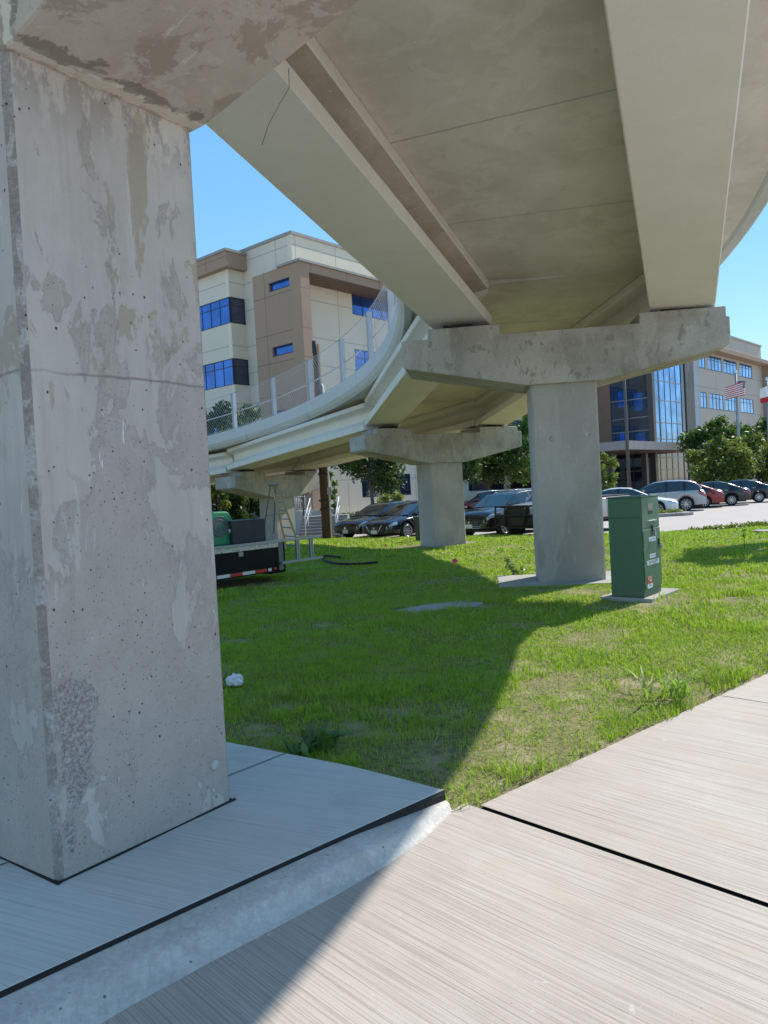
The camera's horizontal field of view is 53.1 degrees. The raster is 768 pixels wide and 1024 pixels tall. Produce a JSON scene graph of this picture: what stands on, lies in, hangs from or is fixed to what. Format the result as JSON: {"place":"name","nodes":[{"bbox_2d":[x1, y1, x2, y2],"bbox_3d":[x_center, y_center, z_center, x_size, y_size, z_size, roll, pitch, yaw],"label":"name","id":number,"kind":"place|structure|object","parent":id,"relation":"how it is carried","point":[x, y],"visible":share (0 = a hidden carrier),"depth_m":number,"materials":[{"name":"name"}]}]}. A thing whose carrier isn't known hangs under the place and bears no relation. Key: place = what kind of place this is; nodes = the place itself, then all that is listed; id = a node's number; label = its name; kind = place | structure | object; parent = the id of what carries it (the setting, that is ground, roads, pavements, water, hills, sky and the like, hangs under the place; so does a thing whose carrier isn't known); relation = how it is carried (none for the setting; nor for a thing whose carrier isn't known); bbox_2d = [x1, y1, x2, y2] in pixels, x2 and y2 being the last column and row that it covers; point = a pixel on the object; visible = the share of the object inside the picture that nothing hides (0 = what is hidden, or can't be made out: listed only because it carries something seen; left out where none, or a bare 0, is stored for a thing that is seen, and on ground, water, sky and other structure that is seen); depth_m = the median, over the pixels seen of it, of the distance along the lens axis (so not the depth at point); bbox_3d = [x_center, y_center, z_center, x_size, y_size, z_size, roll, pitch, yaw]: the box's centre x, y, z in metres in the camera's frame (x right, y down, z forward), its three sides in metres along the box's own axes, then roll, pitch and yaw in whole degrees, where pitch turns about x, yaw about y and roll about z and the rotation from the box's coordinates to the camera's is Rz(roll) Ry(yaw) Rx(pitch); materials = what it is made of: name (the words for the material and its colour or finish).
{"place":"outdoors","nodes":[
{"label":"outdoors","id":0,"kind":"place"},
{"bbox_2d":[0,742,443,990],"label":"paved slab","id":1,"kind":"structure","parent":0,"point":[282,808],"depth_m":3.48,"materials":[{"name":"concrete"}]},
{"bbox_2d":[0,753,285,865],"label":"slab joint","id":2,"kind":"object","parent":1,"relation":"on","point":[228,775],"visible":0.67,"depth_m":4.63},
{"bbox_2d":[0,0,357,884],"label":"bridge pier","id":3,"kind":"structure","parent":1,"relation":"on","point":[112,732],"depth_m":3.51,"materials":[{"name":"concrete"}]},
{"bbox_2d":[0,790,445,997],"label":"expansion joint","id":4,"kind":"object","parent":1,"relation":"on","point":[434,799],"visible":0.37,"depth_m":3.20,"materials":[{"name":"rubber"}]},
{"bbox_2d":[101,804,767,1023],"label":"driveway","id":5,"kind":"structure","parent":0,"point":[469,914],"depth_m":2.83,"materials":[{"name":"concrete"}]},
{"bbox_2d":[0,800,451,1023],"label":"kerb","id":6,"kind":"structure","parent":5,"relation":"on","point":[100,987],"depth_m":2.94,"materials":[{"name":"concrete"}]},
{"bbox_2d":[189,124,767,359],"label":"sky","id":7,"kind":"structure","parent":0,"point":[236,207],"materials":[{"name":"blue"}]},
{"bbox_2d":[217,525,767,809],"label":"lawn","id":8,"kind":"structure","parent":0,"point":[435,751],"depth_m":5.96,"materials":[{"name":"plant"}]},
{"bbox_2d":[210,486,231,511],"bbox_3d":[-7.463,-0.950,34.981,1.741,4.907,1.600,-3,1,0],"label":"tree","id":9,"kind":"object","parent":8,"relation":"on","point":[224,504],"visible":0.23,"depth_m":34.85,"materials":[{"name":"green plant"}]},
{"bbox_2d":[226,673,242,685],"bbox_3d":[-1.313,1.460,6.750,0.160,0.100,0.174,-3,1,0],"label":"rag","id":10,"kind":"object","parent":8,"relation":"on","point":[233,679],"visible":1,"depth_m":6.69,"materials":[{"name":"white fabric"}]},
{"bbox_2d":[214,542,283,586],"bbox_3d":[-4.151,1.107,13.837,1.940,0.790,4.620,-2,2,39],"label":"utility trailer","id":11,"kind":"object","parent":8,"relation":"on","point":[235,562],"visible":0.12,"depth_m":14.34,"materials":[{"name":"black paint"}]},
{"bbox_2d":[212,511,231,545],"bbox_3d":[-3.519,0.327,14.624,0.955,0.659,1.000,-2,2,39],"label":"green tank","id":12,"kind":"object","parent":11,"relation":"on","point":[221,529],"visible":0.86,"depth_m":14.50,"materials":[{"name":"plastic"}]},
{"bbox_2d":[228,519,265,544],"bbox_3d":[-2.922,0.386,15.164,0.799,0.450,0.859,-2,2,39],"label":"storage bin","id":13,"kind":"object","parent":11,"relation":"on","point":[242,531],"visible":0.7,"depth_m":14.88,"materials":[{"name":"grey metal"}]},
{"bbox_2d":[214,535,322,563],"bbox_3d":[-2.805,0.843,13.910,0.065,0.486,4.850,-2,2,39],"label":"extension ladder","id":14,"kind":"object","parent":11,"relation":"on","point":[297,549],"visible":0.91,"depth_m":15.21,"materials":[{"name":"metal"}]},
{"bbox_2d":[263,542,285,573],"bbox_3d":[-2.613,0.929,15.800,1.250,0.620,0.420,-2,2,39],"label":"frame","id":15,"kind":"object","parent":11,"relation":"attached to","point":[284,570],"visible":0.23,"depth_m":15.53,"materials":[{"name":"black paint"}]},
{"bbox_2d":[265,483,300,549],"bbox_3d":[-2.982,0.132,21.572,0.519,1.856,1.714,-4,2,-33],"label":"stepladder","id":16,"kind":"object","parent":8,"relation":"on","point":[278,510],"visible":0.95,"depth_m":21.34,"materials":[{"name":"metal"}]},
{"bbox_2d":[282,737,321,756],"bbox_3d":[-0.551,1.502,4.905,0.330,0.123,0.212,-2,2,27],"label":"leafy weed","id":17,"kind":"object","parent":8,"relation":"on","point":[295,748],"visible":0.94,"depth_m":4.90,"materials":[{"name":"green plant"}]},
{"bbox_2d":[297,534,339,538],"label":"ground cover","id":18,"kind":"object","parent":8,"relation":"on","point":[335,536],"visible":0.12,"depth_m":31.33,"materials":[{"name":"green plant"}]},
{"bbox_2d":[285,717,359,750],"bbox_3d":[-0.407,1.462,5.000,0.508,0.181,0.465,-2,2,29],"label":"leafy weed","id":19,"kind":"object","parent":8,"relation":"on","point":[313,734],"visible":0.92,"depth_m":5.01,"materials":[{"name":"green plant"}]},
{"bbox_2d":[312,341,332,538],"bbox_3d":[-2.459,-2.825,30.519,0.504,7.819,0.526,-4,1,-19],"label":"utility pole","id":20,"kind":"object","parent":8,"relation":"on","point":[325,499],"visible":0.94,"depth_m":30.43,"materials":[{"name":"brown wood"}]},
{"bbox_2d":[321,555,377,564],"bbox_3d":[-1.146,1.156,18.564,0.775,0.056,3.134,-4,2,-25],"label":"hose","id":21,"kind":"object","parent":8,"relation":"on","point":[339,563],"visible":0.94,"depth_m":17.44,"materials":[{"name":"black rubber"}]},
{"bbox_2d":[414,516,419,540],"bbox_3d":[1.090,0.597,24.523,0.200,0.930,0.200,-3,1,0],"label":"pedestal","id":22,"kind":"object","parent":8,"relation":"on","point":[417,529],"visible":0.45,"depth_m":24.43,"materials":[{"name":"green metal"}]},
{"bbox_2d":[349,425,521,546],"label":"bridge pier","id":23,"kind":"structure","parent":8,"relation":"on","point":[437,459],"depth_m":21.92,"materials":[{"name":"grey concrete"}]},
{"bbox_2d":[398,601,482,613],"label":"buried slab","id":24,"kind":"structure","parent":8,"relation":"on","point":[428,607],"depth_m":10.43,"materials":[{"name":"concrete"}]},
{"bbox_2d":[503,557,526,574],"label":"weed","id":25,"kind":"object","parent":8,"relation":"on","point":[510,566],"visible":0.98,"depth_m":13.68,"materials":[{"name":"green plant"}]},
{"bbox_2d":[497,571,610,588],"bbox_3d":[3.032,1.185,12.723,2.260,0.180,1.580,-3,1,7],"label":"pier pad","id":26,"kind":"object","parent":8,"relation":"on","point":[517,581],"visible":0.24,"depth_m":12.34,"materials":[{"name":"concrete"}]},
{"bbox_2d":[402,306,730,581],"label":"bridge pier","id":27,"kind":"structure","parent":26,"relation":"on","point":[559,376],"depth_m":12.26,"materials":[{"name":"grey concrete"}]},
{"bbox_2d":[206,0,767,484],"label":"footbridge","id":28,"kind":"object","parent":27,"relation":"on","point":[512,166],"visible":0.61,"depth_m":8.46,"materials":[{"name":"concrete"}]},
{"bbox_2d":[205,285,395,434],"bbox_3d":[-5.512,-4.135,18.705,10.518,4.995,29.932,-4,2,-21],"label":"deck fence","id":29,"kind":"object","parent":28,"relation":"on","point":[390,295],"visible":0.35,"depth_m":22.28,"materials":[{"name":"metal"}]},
{"bbox_2d":[600,588,679,602],"bbox_3d":[3.526,1.188,10.574,0.720,0.165,1.060,-2,2,39],"label":"cabinet pad","id":30,"kind":"object","parent":8,"relation":"on","point":[649,599],"visible":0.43,"depth_m":10.23,"materials":[{"name":"concrete"}]},
{"bbox_2d":[606,494,662,596],"bbox_3d":[3.411,0.445,10.410,0.514,1.328,0.644,-2,2,39],"label":"utility cabinet","id":31,"kind":"object","parent":30,"relation":"on","point":[635,545],"visible":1,"depth_m":10.20,"materials":[{"name":"metal"}]},
{"bbox_2d":[648,503,652,513],"bbox_3d":[3.551,-0.048,10.261,0.002,0.135,0.170,-2,2,39],"label":"meter window","id":32,"kind":"structure","parent":31,"relation":"in","point":[650,508],"depth_m":10.26,"materials":[{"name":"grey glass"}]},
{"bbox_2d":[621,665,708,700],"bbox_3d":[2.136,1.295,5.789,0.701,0.196,0.764,-3,1,0],"label":"grass weed","id":33,"kind":"object","parent":8,"relation":"on","point":[666,688],"depth_m":5.82,"materials":[{"name":"green plant"}]},
{"bbox_2d":[671,670,696,698],"bbox_3d":[2.255,1.311,5.813,0.265,0.172,0.312,-4,1,-17],"label":"grass weed","id":34,"kind":"object","parent":8,"relation":"on","point":[687,691],"depth_m":5.79,"materials":[{"name":"green plant"}]},
{"bbox_2d":[753,529,767,532],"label":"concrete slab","id":35,"kind":"object","parent":8,"relation":"on","point":[761,530],"visible":0.48,"depth_m":20.43,"materials":[{"name":"concrete"}]},
{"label":"planting bed","id":36,"kind":"structure","parent":8,"relation":"on","visible":0},
{"bbox_2d":[688,520,767,530],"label":"ground cover","id":37,"kind":"object","parent":36,"relation":"on","point":[749,523],"visible":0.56,"depth_m":24.02,"materials":[{"name":"green plant"}]},
{"bbox_2d":[297,491,767,537],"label":"parking lot","id":38,"kind":"structure","parent":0,"point":[723,513],"depth_m":33.23,"materials":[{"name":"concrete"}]},
{"bbox_2d":[210,485,235,519],"bbox_3d":[-7.861,-0.046,36.078,2.264,3.092,2.271,-2,2,36],"label":"evergreen shrub","id":39,"kind":"object","parent":38,"relation":"on","point":[223,497],"visible":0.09,"depth_m":35.74,"materials":[{"name":"green plant"}]},
{"bbox_2d":[212,493,250,519],"bbox_3d":[-7.367,-0.120,37.130,2.300,3.135,2.614,-3,1,0],"label":"evergreen shrub","id":40,"kind":"object","parent":38,"relation":"on","point":[238,511],"visible":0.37,"depth_m":36.57,"materials":[{"name":"green plant"}]},
{"bbox_2d":[206,400,262,435],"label":"tree","id":41,"kind":"object","parent":38,"relation":"on","point":[222,410],"visible":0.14,"depth_m":48.02,"materials":[{"name":"green plant"}]},
{"bbox_2d":[228,498,259,518],"bbox_3d":[-6.760,-0.108,38.441,2.506,2.980,2.664,-3,1,0],"label":"evergreen shrub","id":42,"kind":"object","parent":38,"relation":"on","point":[257,509],"visible":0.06,"depth_m":38.24,"materials":[{"name":"green plant"}]},
{"bbox_2d":[246,500,257,511],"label":"evergreen shrub","id":43,"kind":"object","parent":38,"relation":"on","point":[254,505],"visible":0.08,"depth_m":39.08,"materials":[{"name":"green plant"}]},
{"bbox_2d":[246,509,334,534],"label":"retaining wall","id":44,"kind":"structure","parent":38,"relation":"on","point":[298,517],"depth_m":38.37,"materials":[{"name":"grey concrete"}]},
{"bbox_2d":[294,496,305,511],"bbox_3d":[-4.184,-0.399,37.996,0.598,0.760,0.052,-3,1,0],"label":"balustrade","id":45,"kind":"object","parent":38,"relation":"on","point":[300,510],"visible":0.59,"depth_m":37.99,"materials":[{"name":"white metal"}]},
{"bbox_2d":[299,492,311,516],"bbox_3d":[-3.979,-1.719,37.053,1.240,5.958,1.449,-3,1,0],"label":"balustrade","id":46,"kind":"object","parent":38,"relation":"on","point":[302,498],"visible":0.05,"depth_m":36.97,"materials":[{"name":"grey metal"}]},
{"bbox_2d":[297,497,349,536],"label":"entry steps","id":47,"kind":"structure","parent":38,"relation":"on","point":[310,525],"depth_m":34.57,"materials":[{"name":"concrete"}]},
{"bbox_2d":[329,471,340,514],"bbox_3d":[-2.607,-0.439,38.015,0.948,3.205,0.990,-4,1,-16],"label":"tree","id":48,"kind":"object","parent":38,"relation":"on","point":[334,490],"visible":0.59,"depth_m":37.84,"materials":[{"name":"green plant"}]},
{"bbox_2d":[338,510,358,517],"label":"hedge","id":49,"kind":"object","parent":38,"relation":"on","point":[351,514],"visible":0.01,"depth_m":36.68,"materials":[{"name":"green plant"}]},
{"bbox_2d":[197,230,530,514],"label":"office building","id":50,"kind":"structure","parent":38,"relation":"on","point":[274,306],"depth_m":57.35,"materials":[{"name":"beige concrete"}]},
{"bbox_2d":[200,297,230,330],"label":"window","id":51,"kind":"structure","parent":50,"relation":"in","point":[217,313],"depth_m":58.35,"materials":[{"name":"blue glass"}]},
{"bbox_2d":[203,358,234,390],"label":"window","id":52,"kind":"structure","parent":50,"relation":"in","point":[219,374],"depth_m":58.46,"materials":[{"name":"blue glass"}]},
{"bbox_2d":[230,297,245,324],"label":"window","id":53,"kind":"structure","parent":50,"relation":"in","point":[237,305],"depth_m":57.71,"materials":[{"name":"glass"}]},
{"bbox_2d":[233,358,249,385],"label":"window","id":54,"kind":"structure","parent":50,"relation":"in","point":[241,372],"depth_m":57.82,"materials":[{"name":"glass"}]},
{"bbox_2d":[269,277,288,291],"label":"window","id":55,"kind":"structure","parent":50,"relation":"in","point":[282,283],"depth_m":53.82,"materials":[{"name":"blue glass"}]},
{"bbox_2d":[272,342,292,356],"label":"window","id":56,"kind":"structure","parent":50,"relation":"in","point":[286,348],"depth_m":53.93,"materials":[{"name":"blue glass"}]},
{"bbox_2d":[355,349,374,370],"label":"window","id":57,"kind":"structure","parent":50,"relation":"in","point":[364,353],"depth_m":59.79,"materials":[{"name":"blue glass"}]},
{"bbox_2d":[351,294,394,320],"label":"window","id":58,"kind":"structure","parent":50,"relation":"in","point":[360,305],"depth_m":60.49,"materials":[{"name":"blue glass"}]},
{"bbox_2d":[362,474,410,497],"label":"window","id":59,"kind":"structure","parent":50,"relation":"in","point":[365,489],"depth_m":62.81,"materials":[{"name":"glass"}]},
{"bbox_2d":[468,473,503,490],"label":"window","id":60,"kind":"structure","parent":50,"relation":"in","point":[472,487],"depth_m":72.19,"materials":[{"name":"glass"}]},
{"bbox_2d":[510,475,530,488],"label":"window","id":61,"kind":"structure","parent":50,"relation":"in","point":[514,484],"depth_m":77.16,"materials":[{"name":"glass"}]},
{"bbox_2d":[331,457,406,503],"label":"tree","id":62,"kind":"object","parent":38,"relation":"on","point":[380,473],"visible":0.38,"depth_m":45.69,"materials":[{"name":"green plant"}]},
{"bbox_2d":[334,501,405,537],"bbox_3d":[0.035,0.275,33.322,2.157,1.458,4.786,-2,2,44],"label":"parked car","id":63,"kind":"object","parent":38,"relation":"on","point":[350,527],"visible":0.36,"depth_m":32.12,"materials":[{"name":"black paint"}]},
{"bbox_2d":[362,500,418,536],"bbox_3d":[1.236,0.256,31.414,2.157,1.458,4.810,-2,2,44],"label":"parked car","id":64,"kind":"object","parent":38,"relation":"on","point":[399,518],"visible":0.51,"depth_m":29.93,"materials":[{"name":"blue paint"}]},
{"bbox_2d":[375,490,410,502],"bbox_3d":[0.538,-0.058,37.970,2.158,2.101,2.061,-3,1,0],"label":"flowering shrub","id":65,"kind":"object","parent":38,"relation":"on","point":[396,495],"visible":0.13,"depth_m":37.80,"materials":[{"name":"green plant"}]},
{"bbox_2d":[462,456,487,486],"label":"tree","id":66,"kind":"object","parent":38,"relation":"on","point":[468,466],"visible":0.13,"depth_m":43.31,"materials":[{"name":"green plant"}]},
{"bbox_2d":[464,489,509,510],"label":"parked suv","id":67,"kind":"object","parent":38,"relation":"on","point":[472,500],"visible":0.13,"depth_m":45.28,"materials":[{"name":"red paint"}]},
{"bbox_2d":[463,421,525,490],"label":"tree","id":68,"kind":"object","parent":38,"relation":"on","point":[491,466],"visible":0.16,"depth_m":48.59,"materials":[{"name":"green plant"}]},
{"bbox_2d":[464,488,531,535],"bbox_3d":[4.799,-0.023,29.859,4.795,1.700,2.237,-4,2,-44],"label":"parked suv","id":69,"kind":"object","parent":38,"relation":"on","point":[481,518],"visible":0.37,"depth_m":28.61,"materials":[{"name":"black paint"}]},
{"bbox_2d":[498,414,530,485],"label":"tree","id":70,"kind":"object","parent":38,"relation":"on","point":[517,467],"visible":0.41,"depth_m":46.62,"materials":[{"name":"green plant"}]},
{"bbox_2d":[494,494,630,534],"bbox_3d":[6.697,-0.192,28.041,6.039,1.918,2.337,-4,2,-40],"label":"pickup truck","id":71,"kind":"object","parent":38,"relation":"on","point":[515,519],"visible":0.31,"depth_m":26.43,"materials":[{"name":"black paint"},{"name":"rubber"},{"name":"glass"}]},
{"bbox_2d":[600,450,618,489],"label":"tree","id":72,"kind":"object","parent":38,"relation":"on","point":[610,479],"visible":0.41,"depth_m":41.81,"materials":[{"name":"green plant"}]},
{"bbox_2d":[623,380,630,487],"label":"light pole","id":73,"kind":"object","parent":38,"relation":"on","point":[626,439],"visible":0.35,"depth_m":44.85,"materials":[{"name":"grey metal"}]},
{"bbox_2d":[602,487,678,509],"bbox_3d":[12.402,-0.546,39.103,4.786,1.458,2.157,-3,2,22],"label":"parked car","id":74,"kind":"object","parent":38,"relation":"on","point":[664,503],"visible":0.23,"depth_m":38.23,"materials":[{"name":"white paint"}]},
{"bbox_2d":[522,335,767,489],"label":"office wing","id":75,"kind":"structure","parent":38,"relation":"on","point":[664,406],"depth_m":77.46,"materials":[{"name":"beige concrete"}]},
{"bbox_2d":[699,358,704,368],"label":"window","id":76,"kind":"structure","parent":75,"relation":"in","point":[702,361],"depth_m":83.55,"materials":[{"name":"glass"}]},
{"bbox_2d":[700,392,706,407],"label":"window","id":77,"kind":"structure","parent":75,"relation":"in","point":[703,395],"depth_m":83.50,"materials":[{"name":"glass"}]},
{"bbox_2d":[708,356,721,371],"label":"window","id":78,"kind":"structure","parent":75,"relation":"in","point":[714,363],"depth_m":86.18,"materials":[{"name":"glass"}]},
{"bbox_2d":[709,393,722,409],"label":"window","id":79,"kind":"structure","parent":75,"relation":"in","point":[716,401],"depth_m":86.29,"materials":[{"name":"glass"}]},
{"bbox_2d":[723,359,736,374],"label":"window","id":80,"kind":"structure","parent":75,"relation":"in","point":[729,366],"depth_m":89.68,"materials":[{"name":"glass"}]},
{"bbox_2d":[725,398,735,411],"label":"window","id":81,"kind":"structure","parent":75,"relation":"in","point":[730,405],"depth_m":89.66,"materials":[{"name":"glass"}]},
{"bbox_2d":[739,363,751,378],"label":"window","id":82,"kind":"structure","parent":75,"relation":"in","point":[744,370],"depth_m":93.71,"materials":[{"name":"glass"}]},
{"bbox_2d":[741,398,753,413],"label":"window","id":83,"kind":"structure","parent":75,"relation":"in","point":[746,404],"depth_m":93.85,"materials":[{"name":"glass"}]},
{"bbox_2d":[640,480,706,510],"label":"parked suv","id":84,"kind":"object","parent":38,"relation":"on","point":[677,490],"visible":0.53,"depth_m":40.67,"materials":[{"name":"silver paint"}]},
{"bbox_2d":[659,511,692,516],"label":"kerb island","id":85,"kind":"structure","parent":38,"relation":"on","point":[686,513],"depth_m":35.88,"materials":[{"name":"concrete"}]},
{"bbox_2d":[658,508,686,512],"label":"ground cover","id":86,"kind":"object","parent":85,"relation":"on","point":[670,510],"visible":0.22,"depth_m":36.40,"materials":[{"name":"green plant"}]},
{"bbox_2d":[680,484,724,507],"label":"parked car","id":87,"kind":"object","parent":38,"relation":"on","point":[714,496],"visible":0.16,"depth_m":43.07,"materials":[{"name":"red paint"}]},
{"bbox_2d":[673,414,744,479],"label":"tree","id":88,"kind":"object","parent":38,"relation":"on","point":[696,438],"visible":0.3,"depth_m":67.54,"materials":[{"name":"green plant"}]},
{"bbox_2d":[679,481,750,507],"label":"parked car","id":89,"kind":"object","parent":38,"relation":"on","point":[742,494],"visible":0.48,"depth_m":44.42,"materials":[{"name":"grey paint"}]},
{"bbox_2d":[682,434,760,483],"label":"tree","id":90,"kind":"object","parent":38,"relation":"on","point":[743,467],"visible":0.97,"depth_m":54.17,"materials":[{"name":"green plant"}]},
{"bbox_2d":[734,370,739,438],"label":"flagpole","id":91,"kind":"object","parent":38,"relation":"on","point":[737,416],"visible":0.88,"depth_m":57.79,"materials":[{"name":"metal"}]},
{"bbox_2d":[725,381,744,399],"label":"flag","id":92,"kind":"object","parent":91,"relation":"attached to","point":[736,390],"visible":1,"depth_m":56.76,"materials":[{"name":"fabric"}]},
{"bbox_2d":[721,416,766,479],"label":"tree","id":93,"kind":"object","parent":38,"relation":"on","point":[747,430],"visible":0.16,"depth_m":61.41,"materials":[{"name":"green plant"}]},
{"bbox_2d":[723,432,767,491],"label":"tree","id":94,"kind":"object","parent":38,"relation":"on","point":[752,440],"visible":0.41,"depth_m":56.19,"materials":[{"name":"green plant"}]},
{"bbox_2d":[728,479,767,501],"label":"parked car","id":95,"kind":"object","parent":38,"relation":"on","point":[754,486],"visible":0.35,"depth_m":46.90,"materials":[{"name":"blue paint"}]},
{"bbox_2d":[765,378,767,442],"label":"flagpole","id":96,"kind":"object","parent":38,"relation":"on","point":[766,381],"visible":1,"depth_m":59.82,"materials":[{"name":"metal"}]},
{"bbox_2d":[760,385,767,402],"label":"flag","id":97,"kind":"object","parent":96,"relation":"attached to","point":[764,395],"visible":1,"depth_m":58.75,"materials":[{"name":"fabric"}]},
{"bbox_2d":[480,673,767,906],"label":"sidewalk","id":98,"kind":"structure","parent":0,"point":[685,792],"depth_m":4.14,"materials":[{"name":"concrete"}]},
{"bbox_3d":[-4.082,1.354,29.996,2.445,0.280,2.587,-3,1,0],"label":"pier pad","id":99,"kind":"object","parent":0,"visible":0},
{"bbox_2d":[215,470,329,540],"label":"bridge pier","id":100,"kind":"structure","parent":99,"relation":"on","point":[254,484],"depth_m":29.43,"materials":[{"name":"grey concrete"}]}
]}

